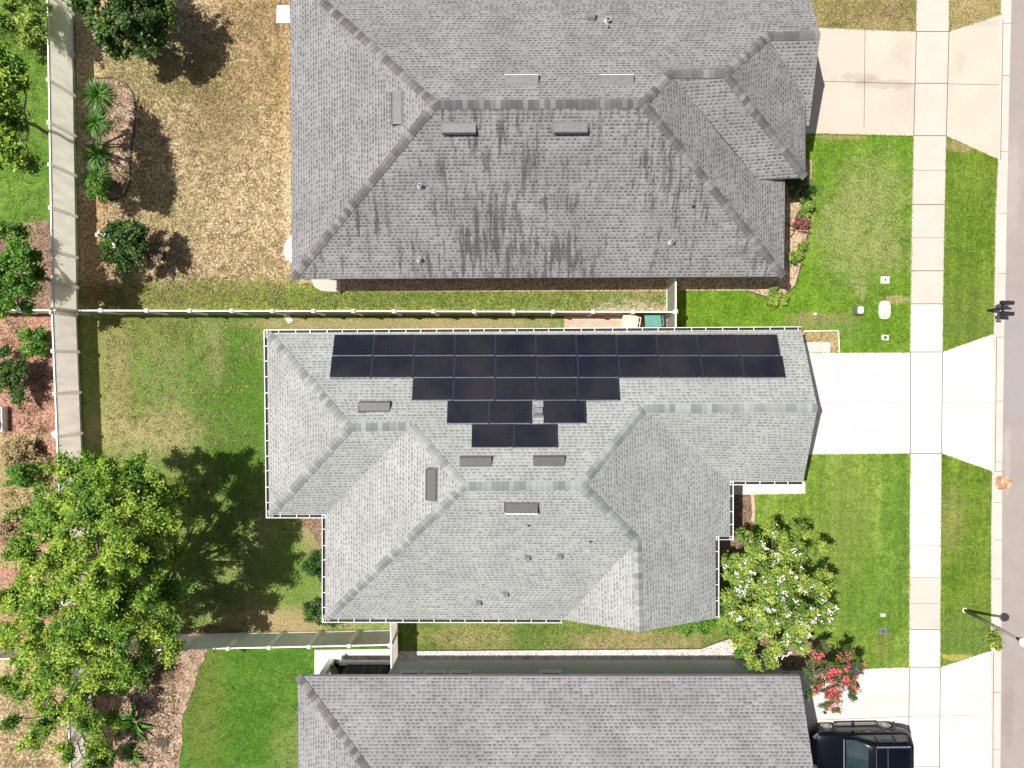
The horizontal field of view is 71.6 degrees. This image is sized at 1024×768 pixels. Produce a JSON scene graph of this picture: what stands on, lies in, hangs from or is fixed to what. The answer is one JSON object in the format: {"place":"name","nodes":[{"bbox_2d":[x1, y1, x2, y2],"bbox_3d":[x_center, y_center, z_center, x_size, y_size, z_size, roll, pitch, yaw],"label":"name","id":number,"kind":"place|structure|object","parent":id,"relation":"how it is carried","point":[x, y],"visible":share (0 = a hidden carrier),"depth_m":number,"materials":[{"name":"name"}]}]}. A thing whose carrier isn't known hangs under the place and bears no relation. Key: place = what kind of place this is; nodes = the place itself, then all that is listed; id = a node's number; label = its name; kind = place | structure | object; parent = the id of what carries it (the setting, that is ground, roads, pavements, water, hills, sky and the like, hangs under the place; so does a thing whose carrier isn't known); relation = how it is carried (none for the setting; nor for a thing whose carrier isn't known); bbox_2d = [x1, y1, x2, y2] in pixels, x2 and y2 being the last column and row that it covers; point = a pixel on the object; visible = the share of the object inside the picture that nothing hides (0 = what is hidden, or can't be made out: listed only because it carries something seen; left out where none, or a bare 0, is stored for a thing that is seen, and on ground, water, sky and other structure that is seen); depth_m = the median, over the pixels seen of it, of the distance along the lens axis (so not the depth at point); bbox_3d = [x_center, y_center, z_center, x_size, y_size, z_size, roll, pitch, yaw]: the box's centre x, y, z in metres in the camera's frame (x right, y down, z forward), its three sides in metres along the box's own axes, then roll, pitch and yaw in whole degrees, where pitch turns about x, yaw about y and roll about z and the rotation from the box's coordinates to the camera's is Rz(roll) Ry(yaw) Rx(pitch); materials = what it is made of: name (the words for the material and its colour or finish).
{"place":"outdoors","nodes":[
{"label":"outdoors","id":0,"kind":"place"},
{"bbox_2d":[0,315,62,642],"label":"red mulch bed","id":1,"kind":"object","parent":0,"point":[46,415],"visible":0.09,"depth_m":32.50,"materials":[{"name":"brown wood"}]},
{"bbox_2d":[0,343,33,411],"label":"shrub","id":2,"kind":"object","parent":1,"relation":"on","point":[12,372],"visible":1,"depth_m":31.34,"materials":[{"name":"green plant"}]},
{"bbox_2d":[0,432,48,568],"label":"straw bed","id":3,"kind":"object","parent":1,"relation":"on","point":[3,474],"visible":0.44,"depth_m":32.59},
{"bbox_2d":[1,461,41,489],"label":"shrub","id":4,"kind":"object","parent":3,"relation":"on","point":[22,475],"visible":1,"depth_m":31.71,"materials":[{"name":"green plant"}]},
{"bbox_2d":[2,436,45,468],"bbox_3d":[-22.088,3.057,32.099,2.009,1.057,1.506,0,91,0],"label":"shrub","id":5,"kind":"object","parent":3,"relation":"on","point":[17,453],"visible":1,"depth_m":32.00,"materials":[{"name":"beige plant"}]},
{"bbox_2d":[15,324,51,359],"bbox_3d":[-21.205,-1.886,31.705,1.700,1.622,1.600,0,91,0],"label":"shrub","id":6,"kind":"object","parent":1,"relation":"on","point":[36,339],"visible":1,"depth_m":31.40,"materials":[{"name":"green plant"}]},
{"bbox_2d":[0,660,68,767],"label":"neighbor dry lawn","id":7,"kind":"structure","parent":0,"point":[10,741],"depth_m":32.88,"materials":[{"name":"beige plant"}]},
{"bbox_2d":[0,0,75,316],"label":"neighbor lawn","id":8,"kind":"structure","parent":0,"point":[41,118],"depth_m":32.27,"materials":[{"name":"green plant"}]},
{"bbox_2d":[0,32,48,178],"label":"leafy tree","id":9,"kind":"object","parent":8,"relation":"on","point":[14,118],"visible":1,"depth_m":26.50,"materials":[{"name":"green plant"}]},
{"bbox_2d":[0,216,50,319],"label":"leafy tree","id":10,"kind":"object","parent":8,"relation":"on","point":[20,256],"visible":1,"depth_m":28.16,"materials":[{"name":"green plant"}]},
{"bbox_2d":[0,0,52,49],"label":"leafy tree","id":11,"kind":"object","parent":8,"relation":"on","point":[26,17],"visible":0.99,"depth_m":29.98,"materials":[{"name":"green plant"}]},
{"bbox_2d":[0,220,57,314],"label":"red mulch bed","id":12,"kind":"object","parent":8,"relation":"on","point":[42,242],"visible":0.41,"depth_m":32.35,"materials":[{"name":"red wood"}]},
{"bbox_2d":[39,11,78,659],"bbox_3d":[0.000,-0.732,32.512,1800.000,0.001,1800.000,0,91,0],"label":"ground","id":13,"kind":"structure","parent":0,"point":[76,151],"depth_m":32.28,"materials":[{"name":"green plant"}]},
{"bbox_2d":[45,0,78,309],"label":"fence","id":14,"kind":"object","parent":13,"relation":"on","point":[62,208],"visible":0.93,"depth_m":31.30,"materials":[{"name":"plastic"}]},
{"bbox_2d":[0,666,135,767],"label":"shade tree","id":15,"kind":"object","parent":13,"relation":"on","point":[90,723],"visible":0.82,"depth_m":30.25,"materials":[{"name":"green plant"}]},
{"bbox_2d":[49,310,94,767],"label":"fence","id":16,"kind":"object","parent":13,"relation":"on","point":[67,392],"visible":0.41,"depth_m":31.54,"materials":[{"name":"plastic"}]},
{"bbox_2d":[314,649,389,673],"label":"patio slab","id":17,"kind":"structure","parent":13,"relation":"on","point":[321,657],"depth_m":32.75,"materials":[{"name":"white concrete"}]},
{"bbox_2d":[1,0,913,767],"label":"dry grass tufts","id":18,"kind":"object","parent":13,"relation":"on","point":[175,162],"visible":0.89,"depth_m":32.28,"materials":[{"name":"plant"}]},
{"bbox_2d":[264,326,817,631],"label":"house","id":19,"kind":"structure","parent":13,"relation":"on","point":[619,514],"depth_m":28.74,"materials":[{"name":"grey"}]},
{"bbox_2d":[330,356,372,377],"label":"solar panel","id":20,"kind":"object","parent":19,"relation":"on","point":[351,366],"visible":1,"depth_m":28.93,"materials":[{"name":"glass"}]},
{"bbox_2d":[332,334,374,355],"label":"solar panel","id":21,"kind":"object","parent":19,"relation":"attached to","point":[353,345],"visible":1,"depth_m":29.32,"materials":[{"name":"glass"}]},
{"bbox_2d":[371,356,413,377],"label":"solar panel","id":22,"kind":"object","parent":19,"relation":"on","point":[392,366],"visible":1,"depth_m":28.93,"materials":[{"name":"glass"}]},
{"bbox_2d":[373,334,414,355],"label":"solar panel","id":23,"kind":"object","parent":19,"relation":"attached to","point":[394,345],"visible":1,"depth_m":29.31,"materials":[{"name":"glass"}]},
{"bbox_2d":[412,378,453,400],"bbox_3d":[-3.180,0.167,28.632,1.647,0.148,1.132,0,67,0],"label":"solar panel","id":24,"kind":"object","parent":19,"relation":"on","point":[432,389],"visible":1,"depth_m":28.54,"materials":[{"name":"glass"}]},
{"bbox_2d":[413,356,453,377],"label":"solar panel","id":25,"kind":"object","parent":19,"relation":"attached to","point":[433,366],"visible":1,"depth_m":28.92,"materials":[{"name":"glass"}]},
{"bbox_2d":[414,334,454,355],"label":"solar panel","id":26,"kind":"object","parent":19,"relation":"attached to","point":[435,345],"visible":1,"depth_m":29.31,"materials":[{"name":"glass"}]},
{"bbox_2d":[447,401,488,423],"bbox_3d":[-1.745,1.073,28.244,1.655,0.148,1.132,0,67,0],"label":"solar panel","id":27,"kind":"object","parent":19,"relation":"on","point":[467,412],"visible":1,"depth_m":28.15,"materials":[{"name":"glass"}]},
{"bbox_2d":[453,378,494,400],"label":"solar panel","id":28,"kind":"object","parent":19,"relation":"attached to","point":[474,389],"visible":1,"depth_m":28.54,"materials":[{"name":"glass"}]},
{"bbox_2d":[454,356,494,377],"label":"solar panel","id":29,"kind":"object","parent":19,"relation":"attached to","point":[474,366],"visible":1,"depth_m":28.92,"materials":[{"name":"glass"}]},
{"bbox_2d":[455,334,494,355],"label":"solar panel","id":30,"kind":"object","parent":19,"relation":"attached to","point":[475,345],"visible":1,"depth_m":29.31,"materials":[{"name":"glass"}]},
{"bbox_2d":[471,424,513,447],"bbox_3d":[-0.751,1.986,27.855,1.655,0.148,1.132,0,67,0],"label":"solar panel","id":31,"kind":"object","parent":19,"relation":"on","point":[492,435],"visible":1,"depth_m":27.76,"materials":[{"name":"glass"}]},
{"bbox_2d":[489,401,530,423],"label":"solar panel","id":32,"kind":"object","parent":19,"relation":"attached to","point":[509,412],"visible":1,"depth_m":28.15,"materials":[{"name":"glass"}]},
{"bbox_2d":[495,378,535,400],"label":"solar panel","id":33,"kind":"object","parent":19,"relation":"attached to","point":[515,389],"visible":1,"depth_m":28.54,"materials":[{"name":"glass"}]},
{"bbox_2d":[495,334,535,355],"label":"solar panel","id":34,"kind":"object","parent":19,"relation":"attached to","point":[516,345],"visible":1,"depth_m":29.30,"materials":[{"name":"glass"}]},
{"bbox_2d":[496,356,536,377],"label":"solar panel","id":35,"kind":"object","parent":19,"relation":"attached to","point":[516,366],"visible":1,"depth_m":28.91,"materials":[{"name":"glass"}]},
{"bbox_2d":[514,424,556,447],"bbox_3d":[0.917,1.986,27.852,1.655,0.148,1.132,0,67,0],"label":"solar panel","id":36,"kind":"object","parent":19,"relation":"on","point":[535,435],"visible":1,"depth_m":27.76,"materials":[{"name":"glass"}]},
{"bbox_2d":[536,334,576,355],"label":"solar panel","id":37,"kind":"object","parent":19,"relation":"attached to","point":[557,345],"visible":1,"depth_m":29.30,"materials":[{"name":"glass"}]},
{"bbox_2d":[536,378,577,400],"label":"solar panel","id":38,"kind":"object","parent":19,"relation":"attached to","point":[556,388],"visible":1,"depth_m":28.53,"materials":[{"name":"glass"}]},
{"bbox_2d":[537,356,577,377],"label":"solar panel","id":39,"kind":"object","parent":19,"relation":"attached to","point":[557,366],"visible":1,"depth_m":28.91,"materials":[{"name":"glass"}]},
{"bbox_2d":[543,400,585,423],"bbox_3d":[2.072,1.063,28.241,1.655,0.148,1.132,0,67,0],"label":"solar panel","id":40,"kind":"object","parent":19,"relation":"on","point":[563,411],"visible":1,"depth_m":28.15,"materials":[{"name":"glass"}]},
{"bbox_2d":[576,334,616,355],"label":"solar panel","id":41,"kind":"object","parent":19,"relation":"attached to","point":[597,345],"visible":1,"depth_m":29.30,"materials":[{"name":"glass"}]},
{"bbox_2d":[577,378,618,400],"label":"solar panel","id":42,"kind":"object","parent":19,"relation":"on","point":[598,389],"visible":1,"depth_m":28.53,"materials":[{"name":"glass"}]},
{"bbox_2d":[578,356,619,377],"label":"solar panel","id":43,"kind":"object","parent":19,"relation":"attached to","point":[598,366],"visible":1,"depth_m":28.91,"materials":[{"name":"glass"}]},
{"bbox_2d":[616,334,657,355],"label":"solar panel","id":44,"kind":"object","parent":19,"relation":"attached to","point":[638,345],"visible":1,"depth_m":29.29,"materials":[{"name":"glass"}]},
{"bbox_2d":[619,356,660,377],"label":"solar panel","id":45,"kind":"object","parent":19,"relation":"on","point":[639,366],"visible":1,"depth_m":28.90,"materials":[{"name":"glass"}]},
{"bbox_2d":[656,334,698,355],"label":"solar panel","id":46,"kind":"object","parent":19,"relation":"attached to","point":[679,345],"visible":1,"depth_m":29.29,"materials":[{"name":"glass"}]},
{"bbox_2d":[659,356,702,377],"bbox_3d":[6.880,-0.743,28.997,1.666,0.148,1.132,0,67,0],"label":"solar panel","id":47,"kind":"object","parent":19,"relation":"on","point":[680,366],"visible":1,"depth_m":28.90,"materials":[{"name":"glass"}]},
{"bbox_2d":[697,334,739,355],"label":"solar panel","id":48,"kind":"object","parent":19,"relation":"attached to","point":[719,345],"visible":1,"depth_m":29.29,"materials":[{"name":"glass"}]},
{"bbox_2d":[700,356,743,377],"bbox_3d":[8.557,-0.743,28.994,1.666,0.148,1.132,0,67,0],"label":"solar panel","id":49,"kind":"object","parent":19,"relation":"on","point":[722,366],"visible":1,"depth_m":28.90,"materials":[{"name":"glass"}]},
{"bbox_2d":[737,334,779,355],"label":"solar panel","id":50,"kind":"object","parent":19,"relation":"attached to","point":[760,345],"visible":1,"depth_m":29.28,"materials":[{"name":"glass"}]},
{"bbox_2d":[741,356,785,377],"bbox_3d":[10.234,-0.743,28.990,1.666,0.148,1.132,0,67,0],"label":"solar panel","id":51,"kind":"object","parent":19,"relation":"on","point":[763,366],"visible":1,"depth_m":28.89,"materials":[{"name":"glass"}]},
{"bbox_2d":[295,659,812,767],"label":"house","id":52,"kind":"structure","parent":13,"relation":"on","point":[569,713],"depth_m":29.49,"materials":[{"name":"grey"}]},
{"bbox_2d":[289,0,820,281],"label":"house","id":53,"kind":"structure","parent":13,"relation":"on","point":[448,139],"depth_m":28.22,"materials":[{"name":"grey"}]},
{"bbox_2d":[734,482,804,494],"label":"porch walk","id":54,"kind":"structure","parent":13,"relation":"on","point":[762,489],"depth_m":32.57,"materials":[{"name":"white concrete"}]},
{"bbox_2d":[754,1,1002,669],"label":"grass fringe","id":55,"kind":"object","parent":13,"relation":"on","point":[910,472],"depth_m":32.40,"materials":[{"name":"green plant"}]},
{"bbox_2d":[991,0,1003,767],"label":"kerb","id":56,"kind":"structure","parent":13,"relation":"on","point":[994,357],"depth_m":32.44,"materials":[{"name":"concrete"}]},
{"bbox_2d":[993,0,1011,767],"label":"kerb gutter","id":57,"kind":"object","parent":13,"relation":"on","point":[999,396],"visible":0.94,"depth_m":32.47,"materials":[{"name":"concrete"}]},
{"bbox_2d":[91,649,207,767],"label":"pink mulch bed","id":58,"kind":"object","parent":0,"point":[182,684],"visible":0.32,"depth_m":32.81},
{"bbox_2d":[0,82,181,767],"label":"mulch litter","id":59,"kind":"object","parent":58,"relation":"on","point":[158,669],"visible":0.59,"depth_m":32.62,"materials":[{"name":"brown wood"}]},
{"bbox_2d":[179,646,389,767],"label":"back lawn","id":60,"kind":"structure","parent":0,"point":[227,674],"depth_m":32.84,"materials":[{"name":"green plant"}]},
{"bbox_2d":[74,0,676,315],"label":"back dry lawn","id":61,"kind":"structure","parent":0,"point":[91,271],"depth_m":32.31,"materials":[{"name":"beige plant"}]},
{"bbox_2d":[79,78,134,198],"bbox_3d":[-18.370,-11.125,32.233,2.622,0.001,5.530,0,91,0],"label":"kidney mulch bed","id":62,"kind":"object","parent":61,"relation":"on","point":[129,117],"visible":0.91,"depth_m":32.23,"materials":[{"name":"brown wood"}]},
{"bbox_2d":[76,104,112,139],"bbox_3d":[-18.819,-11.762,31.998,1.720,0.490,1.655,-25,91,1],"label":"strappy plant","id":63,"kind":"object","parent":62,"relation":"on","point":[94,117],"visible":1,"depth_m":32.01,"materials":[{"name":"green plant"}]},
{"bbox_2d":[76,77,114,114],"bbox_3d":[-18.733,-13.058,31.937,1.897,0.555,1.918,0,91,0],"label":"strappy plant","id":64,"kind":"object","parent":62,"relation":"on","point":[93,90],"visible":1,"depth_m":31.95,"materials":[{"name":"green plant"}]},
{"bbox_2d":[78,136,113,171],"bbox_3d":[-18.806,-10.332,32.035,1.764,0.480,1.779,0,91,0],"label":"strappy plant","id":65,"kind":"object","parent":62,"relation":"on","point":[93,151],"visible":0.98,"depth_m":32.07,"materials":[{"name":"green plant"}]},
{"bbox_2d":[83,173,113,201],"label":"shrub","id":66,"kind":"object","parent":62,"relation":"on","point":[101,188],"visible":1,"depth_m":31.69,"materials":[{"name":"green plant"}]},
{"bbox_2d":[61,0,180,61],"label":"magnolia","id":67,"kind":"object","parent":61,"relation":"on","point":[135,18],"visible":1,"depth_m":29.27,"materials":[{"name":"green plant"}]},
{"bbox_2d":[146,243,164,261],"bbox_3d":[-16.235,-5.978,32.344,0.880,0.060,0.880,0,91,0],"label":"tree ring","id":68,"kind":"object","parent":61,"relation":"on","point":[161,249],"visible":0.86,"depth_m":32.35,"materials":[{"name":"brown wood"}]},
{"bbox_2d":[95,218,150,273],"bbox_3d":[-16.687,-5.977,30.913,2.411,3.020,2.419,0,91,0],"label":"magnolia","id":69,"kind":"object","parent":68,"relation":"on","point":[124,236],"visible":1,"depth_m":30.30,"materials":[{"name":"green plant"}]},
{"bbox_2d":[53,308,676,315],"bbox_3d":[-6.331,-3.159,31.484,26.861,1.945,0.167,0,91,0],"label":"fence","id":70,"kind":"object","parent":61,"relation":"on","point":[331,312],"visible":0.98,"depth_m":31.12,"materials":[{"name":"plastic"}]},
{"bbox_2d":[320,278,668,291],"bbox_3d":[-0.706,-4.779,32.367,16.109,0.001,1.140,0,91,0],"label":"river rock bed","id":71,"kind":"object","parent":61,"relation":"on","point":[512,284],"visible":0.5,"depth_m":32.37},
{"bbox_2d":[0,0,995,767],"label":"green grass tufts","id":72,"kind":"object","parent":61,"relation":"on","point":[444,298],"visible":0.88,"depth_m":32.51,"materials":[{"name":"green plant"}]},
{"bbox_2d":[78,314,676,634],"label":"back lawn","id":73,"kind":"structure","parent":0,"point":[285,548],"depth_m":32.55,"materials":[{"name":"green plant"}]},
{"bbox_2d":[0,445,203,708],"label":"shade tree","id":74,"kind":"object","parent":73,"relation":"on","point":[104,582],"visible":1,"depth_m":26.55,"materials":[{"name":"green plant"}]},
{"bbox_2d":[67,629,396,651],"bbox_3d":[-12.330,11.499,31.814,14.183,1.945,0.167,-1,91,0],"label":"fence","id":75,"kind":"object","parent":73,"relation":"on","point":[283,639],"visible":0.73,"depth_m":31.75,"materials":[{"name":"plastic"}]},
{"bbox_2d":[298,597,338,630],"bbox_3d":[-8.735,10.347,32.085,1.772,1.412,1.681,0,91,0],"label":"shrub","id":76,"kind":"object","parent":73,"relation":"on","point":[313,612],"visible":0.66,"depth_m":31.88,"materials":[{"name":"green plant"}]},
{"bbox_2d":[564,316,665,327],"bbox_3d":[4.874,-2.532,32.403,4.974,0.001,1.168,0,91,0],"label":"paver pad","id":77,"kind":"object","parent":73,"relation":"on","point":[592,321],"visible":0.2,"depth_m":32.40,"materials":[{"name":"concrete"}]},
{"bbox_2d":[398,565,758,650],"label":"side lawn","id":78,"kind":"structure","parent":0,"point":[409,634],"depth_m":32.76,"materials":[{"name":"green plant"}]},
{"bbox_2d":[397,637,789,673],"bbox_3d":[4.313,12.955,32.764,19.471,0.001,2.684,0,91,0],"label":"white rock bed","id":79,"kind":"object","parent":78,"relation":"on","point":[722,650],"visible":0.21,"depth_m":32.75,"materials":[{"name":"white gravel"}]},
{"bbox_2d":[677,134,912,352],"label":"front lawn","id":80,"kind":"structure","parent":0,"point":[721,309],"depth_m":32.37,"materials":[{"name":"green plant"}]},
{"bbox_2d":[676,160,811,295],"bbox_3d":[10.481,-7.060,32.315,6.276,0.001,6.237,0,91,0],"label":"garden bed","id":81,"kind":"object","parent":80,"relation":"on","point":[762,285],"visible":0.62,"depth_m":32.37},
{"bbox_2d":[785,177,818,203],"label":"shrub","id":82,"kind":"object","parent":81,"relation":"on","point":[798,183],"visible":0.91,"depth_m":31.69,"materials":[{"name":"green plant"}]},
{"bbox_2d":[750,453,909,668],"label":"front lawn","id":83,"kind":"structure","parent":0,"point":[845,477],"depth_m":32.65,"materials":[{"name":"green plant"}]},
{"bbox_2d":[719,495,751,565],"bbox_3d":[10.198,6.670,32.620,1.837,0.001,3.429,0,91,0],"label":"brown mulch bed","id":84,"kind":"object","parent":83,"relation":"on","point":[742,510],"visible":0.34,"depth_m":32.61,"materials":[{"name":"brown wood"}]},
{"bbox_2d":[715,517,840,673],"bbox_3d":[11.413,9.127,30.704,5.639,4.118,6.902,0,91,0],"label":"crape myrtle","id":85,"kind":"object","parent":83,"relation":"on","point":[773,586],"visible":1,"depth_m":29.77,"materials":[{"name":"green plant"}]},
{"bbox_2d":[755,636,827,670],"bbox_3d":[12.844,12.467,32.752,3.452,0.001,1.732,0,91,0],"label":"brown mulch bed corner","id":86,"kind":"object","parent":83,"relation":"on","point":[790,663],"visible":0.48,"depth_m":32.75,"materials":[{"name":"brown wood"}]},
{"bbox_2d":[800,639,867,713],"bbox_3d":[14.061,12.778,31.371,2.946,2.950,3.324,0,91,0],"label":"crape myrtle","id":87,"kind":"object","parent":86,"relation":"on","point":[830,672],"visible":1,"depth_m":30.70,"materials":[{"name":"red plant"}]},
{"bbox_2d":[790,667,908,732],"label":"driveway","id":88,"kind":"structure","parent":0,"point":[884,693],"depth_m":32.79,"materials":[{"name":"white concrete"}]},
{"bbox_2d":[808,721,913,767],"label":"parked car","id":89,"kind":"object","parent":88,"relation":"on","point":[880,744],"visible":0.98,"depth_m":31.73,"materials":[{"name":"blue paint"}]},
{"bbox_2d":[806,353,909,454],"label":"driveway","id":90,"kind":"structure","parent":0,"point":[863,401],"depth_m":32.48,"materials":[{"name":"white concrete"}]},
{"bbox_2d":[805,28,915,135],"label":"driveway","id":91,"kind":"structure","parent":0,"point":[887,110],"depth_m":32.16,"materials":[{"name":"concrete"}]},
{"bbox_2d":[811,0,915,31],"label":"front lawn top","id":92,"kind":"structure","parent":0,"point":[819,8],"depth_m":32.12,"materials":[{"name":"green plant"}]},
{"bbox_2d":[807,23,1010,767],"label":"paving joints","id":93,"kind":"object","parent":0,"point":[864,82],"visible":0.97,"depth_m":32.44,"materials":[{"name":"grey concrete"}]},
{"bbox_2d":[909,630,939,767],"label":"sidewalk","id":94,"kind":"structure","parent":0,"point":[924,699],"depth_m":32.78,"materials":[{"name":"white concrete"}]},
{"bbox_2d":[909,577,940,628],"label":"sidewalk","id":95,"kind":"structure","parent":0,"point":[925,616],"depth_m":32.69,"materials":[{"name":"grey concrete"}]},
{"bbox_2d":[909,304,942,576],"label":"sidewalk","id":96,"kind":"structure","parent":0,"point":[926,343],"depth_m":32.51,"materials":[{"name":"white concrete"}]},
{"bbox_2d":[911,0,948,303],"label":"sidewalk","id":97,"kind":"structure","parent":0,"point":[929,167],"depth_m":32.22,"materials":[{"name":"grey concrete"}]},
{"bbox_2d":[940,651,990,767],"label":"driveway apron","id":98,"kind":"object","parent":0,"point":[965,741],"visible":1,"depth_m":32.81,"materials":[{"name":"white concrete"}]},
{"bbox_2d":[940,454,991,665],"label":"verge","id":99,"kind":"structure","parent":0,"point":[952,466],"depth_m":32.67,"materials":[{"name":"green plant"}]},
{"bbox_2d":[942,334,993,470],"bbox_3d":[20.889,0.849,32.542,2.476,0.120,6.330,0,91,0],"label":"driveway apron","id":100,"kind":"object","parent":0,"point":[967,416],"visible":1,"depth_m":32.48,"materials":[{"name":"white concrete"}]},
{"bbox_2d":[943,137,997,351],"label":"verge","id":101,"kind":"structure","parent":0,"point":[967,160],"depth_m":32.34,"materials":[{"name":"green plant"}]},
{"bbox_2d":[947,14,1000,158],"bbox_3d":[20.931,-13.460,32.220,2.486,0.120,6.517,0,91,0],"label":"driveway apron","id":102,"kind":"object","parent":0,"point":[973,110],"visible":1,"depth_m":32.16,"materials":[{"name":"concrete"}]},
{"bbox_2d":[949,0,1000,30],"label":"verge top","id":103,"kind":"object","parent":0,"point":[962,13],"visible":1,"depth_m":32.11,"materials":[{"name":"yellow plant"}]},
{"bbox_2d":[1000,0,1023,767],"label":"road","id":104,"kind":"structure","parent":0,"point":[1012,706],"depth_m":32.55,"materials":[{"name":"grey asphalt"}]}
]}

